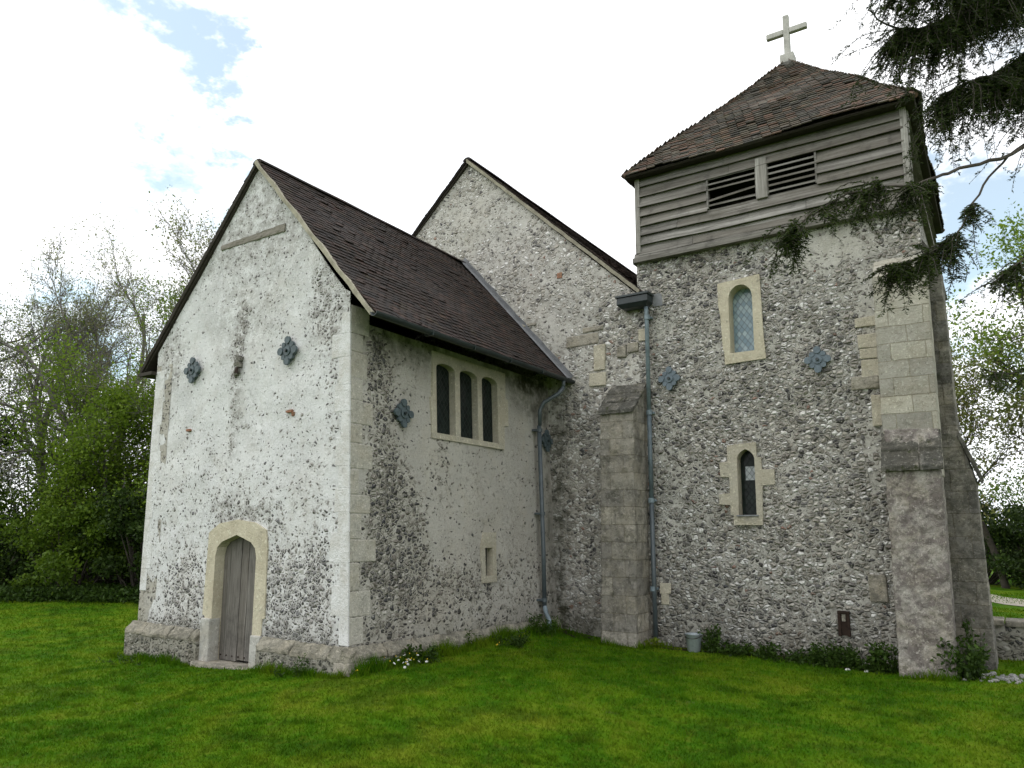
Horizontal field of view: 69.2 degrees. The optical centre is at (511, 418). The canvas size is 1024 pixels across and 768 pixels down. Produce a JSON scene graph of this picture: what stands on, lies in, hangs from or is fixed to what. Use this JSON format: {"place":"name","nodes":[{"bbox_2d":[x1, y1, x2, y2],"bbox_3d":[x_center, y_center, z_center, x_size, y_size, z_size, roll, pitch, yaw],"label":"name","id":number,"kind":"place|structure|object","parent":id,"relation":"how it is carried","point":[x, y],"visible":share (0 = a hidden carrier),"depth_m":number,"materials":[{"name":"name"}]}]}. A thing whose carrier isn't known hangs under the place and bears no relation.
{"place":"outdoors","nodes":[
{"label":"outdoors","id":0,"kind":"place"},
{"bbox_2d":[95,651,159,665],"bbox_3d":[-4.950,3.234,10.050,0.781,0.174,1.012,-2,-9,17],"label":"weed clump","id":1,"kind":"object","parent":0,"point":[109,661],"visible":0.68,"depth_m":9.76,"materials":[{"name":"green plant"}]},
{"bbox_2d":[0,543,1023,767],"bbox_3d":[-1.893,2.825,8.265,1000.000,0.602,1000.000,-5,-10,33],"label":"ground","id":2,"kind":"structure","parent":0,"point":[1013,590],"depth_m":7.02,"materials":[{"name":"green plant"}]},
{"bbox_2d":[0,408,32,560],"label":"dark tree","id":3,"kind":"object","parent":2,"relation":"on","point":[5,444],"visible":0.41,"depth_m":20.19,"materials":[{"name":"green plant"}]},
{"bbox_2d":[0,526,63,587],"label":"shrub","id":4,"kind":"object","parent":2,"relation":"on","point":[10,569],"visible":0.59,"depth_m":17.93,"materials":[{"name":"green plant"}]},
{"bbox_2d":[0,475,66,560],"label":"shrub","id":5,"kind":"object","parent":2,"relation":"on","point":[11,501],"visible":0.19,"depth_m":21.88,"materials":[{"name":"green plant"}]},
{"bbox_2d":[0,292,98,484],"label":"budding tree","id":6,"kind":"object","parent":2,"relation":"on","point":[12,346],"visible":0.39,"depth_m":22.49,"materials":[{"name":"green plant"}]},
{"bbox_2d":[0,456,126,569],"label":"shrub","id":7,"kind":"object","parent":2,"relation":"on","point":[15,506],"visible":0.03,"depth_m":24.57,"materials":[{"name":"green plant"}]},
{"bbox_2d":[0,579,139,604],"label":"ground cover","id":8,"kind":"object","parent":2,"relation":"on","point":[98,592],"visible":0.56,"depth_m":16.70,"materials":[{"name":"green plant"}]},
{"bbox_2d":[0,490,140,594],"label":"shrub","id":9,"kind":"object","parent":2,"relation":"on","point":[69,570],"visible":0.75,"depth_m":17.46,"materials":[{"name":"green plant"}]},
{"bbox_2d":[0,311,150,581],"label":"leafy tree","id":10,"kind":"object","parent":2,"relation":"on","point":[66,386],"visible":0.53,"depth_m":19.10,"materials":[{"name":"green plant"}]},
{"bbox_2d":[0,267,150,582],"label":"bare tree","id":11,"kind":"object","parent":2,"relation":"on","point":[15,389],"visible":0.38,"depth_m":20.65,"materials":[{"name":"grey plant"}]},
{"bbox_2d":[0,262,154,584],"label":"bare tree","id":12,"kind":"object","parent":2,"relation":"on","point":[112,343],"visible":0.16,"depth_m":23.94,"materials":[{"name":"plant"}]},
{"bbox_2d":[11,450,148,584],"bbox_3d":[-11.509,2.924,21.994,6.128,4.023,5.104,-5,-10,33],"label":"shrub","id":13,"kind":"object","parent":2,"relation":"on","point":[110,580],"visible":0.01,"depth_m":21.12,"materials":[{"name":"green plant"}]},
{"bbox_2d":[17,370,154,581],"bbox_3d":[-10.115,1.607,19.009,3.568,5.920,4.212,-7,-11,40],"label":"leafy tree","id":14,"kind":"object","parent":2,"relation":"on","point":[85,459],"visible":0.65,"depth_m":18.32,"materials":[{"name":"green plant"}]},
{"bbox_2d":[0,226,172,554],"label":"bare tree","id":15,"kind":"object","parent":2,"relation":"on","point":[91,309],"visible":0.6,"depth_m":22.21,"materials":[{"name":"plant"}]},
{"bbox_2d":[1,202,186,457],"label":"bare tree","id":16,"kind":"object","parent":2,"relation":"on","point":[117,263],"visible":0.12,"depth_m":27.89,"materials":[{"name":"grey plant"}]},
{"bbox_2d":[63,481,146,587],"bbox_3d":[-8.784,2.983,17.922,3.324,2.838,3.273,-5,-10,33],"label":"shrub","id":17,"kind":"object","parent":2,"relation":"on","point":[127,527],"visible":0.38,"depth_m":17.13,"materials":[{"name":"green plant"}]},
{"bbox_2d":[67,316,167,520],"bbox_3d":[-8.270,0.687,19.151,5.295,7.852,5.239,-8,-12,42],"label":"leafy tree","id":18,"kind":"object","parent":2,"relation":"on","point":[138,431],"visible":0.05,"depth_m":18.45,"materials":[{"name":"green plant"}]},
{"bbox_2d":[50,272,190,505],"bbox_3d":[-9.863,-0.012,21.004,6.031,9.646,4.497,3,-9,-15],"label":"budding tree","id":19,"kind":"object","parent":2,"relation":"on","point":[173,297],"visible":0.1,"depth_m":20.94,"materials":[{"name":"green plant"}]},
{"bbox_2d":[107,370,153,489],"bbox_3d":[-8.619,0.716,22.631,5.444,8.740,6.905,-1,-9,9],"label":"leafy tree","id":20,"kind":"object","parent":2,"relation":"on","point":[140,429],"visible":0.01,"depth_m":20.45,"materials":[{"name":"green plant"}]},
{"bbox_2d":[74,187,228,426],"bbox_3d":[-8.692,-1.012,21.059,5.707,11.658,6.742,-3,-9,19],"label":"bare tree","id":21,"kind":"object","parent":2,"relation":"on","point":[188,258],"visible":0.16,"depth_m":19.64,"materials":[{"name":"plant"}]},
{"bbox_2d":[112,179,242,416],"bbox_3d":[-8.925,-1.175,23.208,6.679,12.564,7.808,3,-9,-16],"label":"budding tree","id":22,"kind":"object","parent":2,"relation":"on","point":[151,309],"visible":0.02,"depth_m":23.17,"materials":[{"name":"green plant"}]},
{"bbox_2d":[270,666,285,678],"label":"weed clump","id":23,"kind":"object","parent":2,"relation":"on","point":[279,674],"visible":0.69,"depth_m":8.38,"materials":[{"name":"green plant"}]},
{"bbox_2d":[290,653,309,677],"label":"weed clump","id":24,"kind":"object","parent":2,"relation":"on","point":[301,665],"visible":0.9,"depth_m":8.35,"materials":[{"name":"green plant"}]},
{"bbox_2d":[401,643,443,663],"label":"weed clump","id":25,"kind":"object","parent":2,"relation":"on","point":[430,649],"visible":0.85,"depth_m":8.77,"materials":[{"name":"green plant"}]},
{"bbox_2d":[465,628,480,643],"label":"weed clump","id":26,"kind":"object","parent":2,"relation":"on","point":[469,633],"visible":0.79,"depth_m":9.90,"materials":[{"name":"green plant"}]},
{"bbox_2d":[491,629,530,648],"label":"weed clump","id":27,"kind":"object","parent":2,"relation":"on","point":[519,641],"visible":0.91,"depth_m":10.03,"materials":[{"name":"green plant"}]},
{"bbox_2d":[523,612,559,636],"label":"weed clump","id":28,"kind":"object","parent":2,"relation":"on","point":[537,622],"visible":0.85,"depth_m":11.10,"materials":[{"name":"green plant"}]},
{"bbox_2d":[123,14,997,679],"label":"church","id":29,"kind":"structure","parent":2,"relation":"on","point":[481,400],"depth_m":10.39,"materials":[{"name":"stone"}]},
{"bbox_2d":[219,537,255,661],"bbox_3d":[-3.428,2.269,9.571,1.002,1.750,0.152,-5,-10,33],"label":"door","id":30,"kind":"structure","parent":29,"relation":"in","point":[240,555],"depth_m":9.58,"materials":[{"name":"grey wood"}]},
{"bbox_2d":[429,351,507,449],"bbox_3d":[-0.694,-0.210,10.875,0.337,1.210,1.890,-5,-10,33],"label":"window","id":31,"kind":"structure","parent":29,"relation":"in","point":[469,404],"depth_m":10.84,"materials":[{"name":"beige stone"}]},
{"bbox_2d":[480,532,496,582],"bbox_3d":[-0.458,2.012,10.785,0.351,0.710,0.390,-5,-10,33],"label":"window","id":32,"kind":"structure","parent":29,"relation":"in","point":[488,562],"depth_m":10.75,"materials":[{"name":"beige stone"}]},
{"bbox_2d":[717,274,765,364],"bbox_3d":[3.487,-1.448,11.144,0.670,1.300,0.330,-5,-10,33],"label":"window","id":33,"kind":"structure","parent":29,"relation":"in","point":[739,300],"depth_m":11.14,"materials":[{"name":"stone"}]},
{"bbox_2d":[719,442,774,524],"bbox_3d":[3.448,0.955,10.785,0.800,1.180,0.350,-5,-10,33],"label":"window","id":34,"kind":"structure","parent":29,"relation":"in","point":[747,478],"depth_m":10.76,"materials":[{"name":"beige stone"}]},
{"bbox_2d":[559,629,591,637],"bbox_3d":[0.969,3.348,11.578,0.381,0.103,0.559,5,-10,-30],"label":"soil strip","id":35,"kind":"object","parent":2,"relation":"on","point":[573,635],"visible":0.43,"depth_m":11.52,"materials":[{"name":"brown soil"}]},
{"bbox_2d":[644,637,659,647],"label":"weed clump","id":36,"kind":"object","parent":2,"relation":"on","point":[654,640],"visible":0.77,"depth_m":10.79,"materials":[{"name":"green plant"}]},
{"bbox_2d":[685,632,702,651],"bbox_3d":[2.588,3.186,10.557,0.250,0.248,0.250,-5,-10,33],"label":"bucket","id":37,"kind":"object","parent":2,"relation":"on","point":[693,640],"visible":0.99,"depth_m":10.47,"materials":[{"name":"metal"}]},
{"bbox_2d":[698,624,722,652],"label":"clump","id":38,"kind":"object","parent":2,"relation":"on","point":[710,642],"visible":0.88,"depth_m":10.46,"materials":[{"name":"green plant"}]},
{"bbox_2d":[714,637,749,656],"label":"weed clump","id":39,"kind":"object","parent":2,"relation":"on","point":[731,648],"visible":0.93,"depth_m":10.16,"materials":[{"name":"green plant"}]},
{"bbox_2d":[738,639,782,657],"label":"weed clump","id":40,"kind":"object","parent":2,"relation":"on","point":[767,653],"visible":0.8,"depth_m":9.98,"materials":[{"name":"green plant"}]},
{"bbox_2d":[659,647,891,669],"bbox_3d":[3.482,3.240,10.075,3.050,0.054,0.295,-5,-10,33],"label":"soil border","id":41,"kind":"object","parent":2,"relation":"on","point":[782,656],"visible":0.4,"depth_m":10.14,"materials":[{"name":"brown soil"}]},
{"bbox_2d":[756,647,806,663],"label":"weed clump","id":42,"kind":"object","parent":2,"relation":"on","point":[798,656],"visible":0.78,"depth_m":9.71,"materials":[{"name":"green plant"}]},
{"bbox_2d":[785,644,827,666],"bbox_3d":[3.861,3.101,9.731,0.487,0.288,0.528,7,-11,-39],"label":"weed clump","id":43,"kind":"object","parent":2,"relation":"on","point":[807,655],"visible":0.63,"depth_m":9.71,"materials":[{"name":"green plant"}]},
{"bbox_2d":[810,639,855,668],"bbox_3d":[4.163,3.053,9.619,0.559,0.407,0.577,-3,-9,22],"label":"weed clump","id":44,"kind":"object","parent":2,"relation":"on","point":[833,655],"visible":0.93,"depth_m":9.51,"materials":[{"name":"green plant"}]},
{"bbox_2d":[842,644,875,671],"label":"weed clump","id":45,"kind":"object","parent":2,"relation":"on","point":[858,660],"visible":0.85,"depth_m":9.33,"materials":[{"name":"green plant"}]},
{"bbox_2d":[864,639,897,673],"bbox_3d":[4.596,2.947,9.111,0.450,0.445,0.406,-1,-9,9],"label":"weed clump","id":46,"kind":"object","parent":2,"relation":"on","point":[884,667],"visible":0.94,"depth_m":9.07,"materials":[{"name":"green plant"}]},
{"bbox_2d":[743,0,1023,405],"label":"yew tree","id":47,"kind":"object","parent":2,"relation":"on","point":[962,24],"visible":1,"depth_m":5.67,"materials":[{"name":"green plant"}]},
{"bbox_2d":[930,635,991,680],"bbox_3d":[5.218,2.760,8.656,0.661,0.604,0.647,-5,-10,33],"label":"nettle bush","id":48,"kind":"object","parent":2,"relation":"on","point":[969,670],"visible":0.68,"depth_m":8.49,"materials":[{"name":"green plant"}]},
{"bbox_2d":[962,618,990,664],"bbox_3d":[5.540,2.741,8.931,0.248,0.671,0.321,5,-10,-27],"label":"nettle bush","id":49,"kind":"object","parent":2,"relation":"on","point":[965,625],"visible":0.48,"depth_m":8.96,"materials":[{"name":"green plant"}]},
{"bbox_2d":[946,198,1023,431],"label":"leafy tree","id":50,"kind":"object","parent":2,"relation":"on","point":[1001,338],"visible":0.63,"depth_m":24.19,"materials":[{"name":"green plant"}]},
{"bbox_2d":[950,327,1023,588],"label":"leafy tree","id":51,"kind":"object","parent":2,"relation":"on","point":[966,404],"visible":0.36,"depth_m":23.39,"materials":[{"name":"green plant"}]},
{"bbox_2d":[958,226,1023,462],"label":"leafy tree","id":52,"kind":"object","parent":2,"relation":"on","point":[1006,420],"visible":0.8,"depth_m":22.93,"materials":[{"name":"green plant"}]},
{"bbox_2d":[977,461,1023,575],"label":"hedge shrub","id":53,"kind":"object","parent":2,"relation":"on","point":[1008,490],"visible":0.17,"depth_m":28.76,"materials":[{"name":"green plant"}]},
{"bbox_2d":[979,490,1023,584],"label":"hedge shrub","id":54,"kind":"object","parent":2,"relation":"on","point":[994,578],"visible":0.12,"depth_m":24.81,"materials":[{"name":"green plant"}]},
{"bbox_2d":[985,503,1023,588],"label":"hedge shrub","id":55,"kind":"object","parent":2,"relation":"on","point":[1008,562],"visible":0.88,"depth_m":23.17,"materials":[{"name":"green plant"}]},
{"bbox_2d":[993,616,1023,660],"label":"wall","id":56,"kind":"structure","parent":2,"relation":"on","point":[1009,634],"depth_m":9.62,"materials":[{"name":"stone"}]},
{"bbox_2d":[0,0,1023,525],"label":"sky","id":57,"kind":"structure","parent":0,"point":[376,106],"materials":[{"name":"white"}]},
{"bbox_2d":[991,594,1023,605],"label":"path","id":58,"kind":"structure","parent":0,"point":[1015,603],"depth_m":18.51,"materials":[{"name":"beige gravel"}]}
]}

